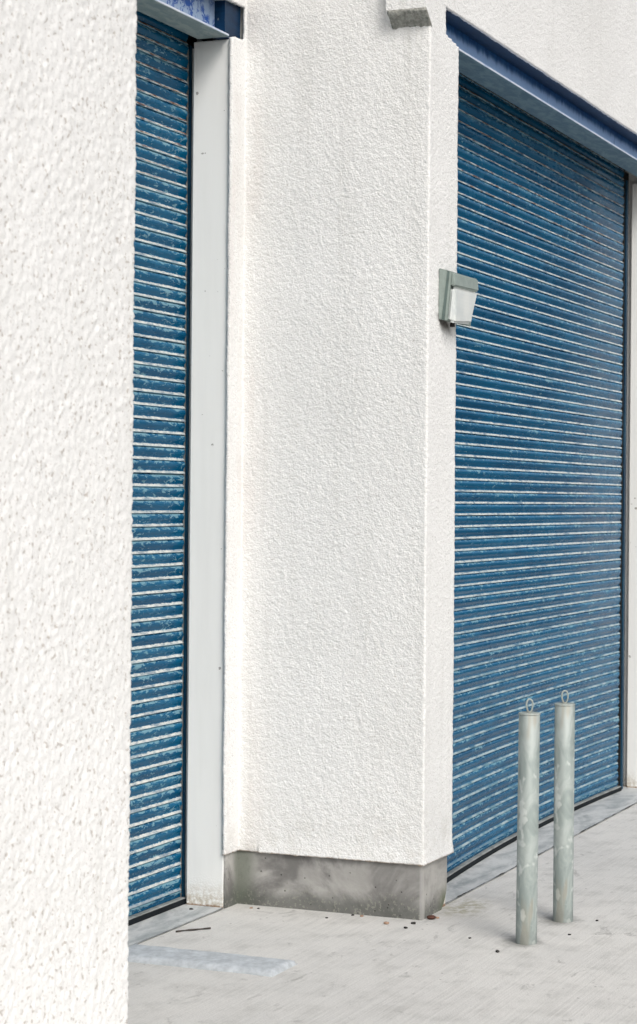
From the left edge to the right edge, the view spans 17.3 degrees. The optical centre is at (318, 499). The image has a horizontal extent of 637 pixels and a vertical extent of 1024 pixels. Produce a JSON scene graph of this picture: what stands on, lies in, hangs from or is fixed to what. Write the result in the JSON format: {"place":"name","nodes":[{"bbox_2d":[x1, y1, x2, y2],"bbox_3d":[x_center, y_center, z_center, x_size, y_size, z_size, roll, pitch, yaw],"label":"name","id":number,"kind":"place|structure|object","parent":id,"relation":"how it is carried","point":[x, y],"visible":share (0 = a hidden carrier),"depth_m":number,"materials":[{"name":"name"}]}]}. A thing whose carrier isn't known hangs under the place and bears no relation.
{"place":"outdoors","nodes":[
{"label":"outdoors","id":0,"kind":"place"},
{"bbox_2d":[0,0,636,1023],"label":"industrial building","id":1,"kind":"structure","parent":0,"point":[318,552],"depth_m":8.41,"materials":[{"name":"paint"}]},
{"bbox_2d":[438,269,477,326],"bbox_3d":[0.566,-0.803,8.463,0.070,0.226,0.298,0,0,23],"label":"wall light","id":2,"kind":"object","parent":1,"relation":"attached to","point":[457,296],"visible":1,"depth_m":8.35,"materials":[{"name":"grey metal"}]},
{"bbox_2d":[127,803,636,1023],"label":"ground","id":3,"kind":"structure","parent":0,"point":[367,969],"depth_m":7.50,"materials":[{"name":"concrete"}]},
{"bbox_2d":[128,904,222,946],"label":"threshold slab","id":4,"kind":"structure","parent":3,"relation":"on","point":[156,925],"depth_m":8.16,"materials":[{"name":"concrete"}]},
{"bbox_2d":[176,927,210,932],"bbox_3d":[-0.477,1.641,8.004,0.145,0.008,0.010,1,0,-28],"label":"twig","id":5,"kind":"object","parent":3,"relation":"on","point":[193,929],"visible":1,"depth_m":8.00,"materials":[{"name":"wood"}]},
{"bbox_2d":[128,944,296,976],"bbox_3d":[-0.416,1.646,7.472,0.650,0.042,0.221,0,0,23],"label":"painted line","id":6,"kind":"object","parent":3,"relation":"on","point":[213,961],"visible":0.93,"depth_m":7.42,"materials":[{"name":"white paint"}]},
{"bbox_2d":[427,915,435,919],"bbox_3d":[0.444,1.646,8.263,0.037,0.019,0.031,1,0,12],"label":"dead leaf","id":7,"kind":"object","parent":3,"relation":"on","point":[430,917],"visible":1,"depth_m":8.25,"materials":[{"name":"brown plant"}]},
{"bbox_2d":[516,698,540,944],"bbox_3d":[0.782,1.205,7.839,0.083,0.924,0.082,1,0,-5],"label":"bollard","id":8,"kind":"object","parent":3,"relation":"on","point":[527,826],"visible":1,"depth_m":7.80,"materials":[{"name":"metal"}]},
{"bbox_2d":[445,786,636,903],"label":"threshold slab","id":9,"kind":"structure","parent":3,"relation":"on","point":[492,866],"depth_m":10.03,"materials":[{"name":"concrete"}]},
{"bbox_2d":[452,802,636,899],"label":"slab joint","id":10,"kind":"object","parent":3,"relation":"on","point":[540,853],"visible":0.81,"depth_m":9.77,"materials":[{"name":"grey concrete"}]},
{"bbox_2d":[553,690,574,922],"bbox_3d":[0.965,1.209,8.257,0.082,0.918,0.082,1,0,8],"label":"bollard","id":11,"kind":"object","parent":3,"relation":"on","point":[564,758],"visible":1,"depth_m":8.22,"materials":[{"name":"metal"}]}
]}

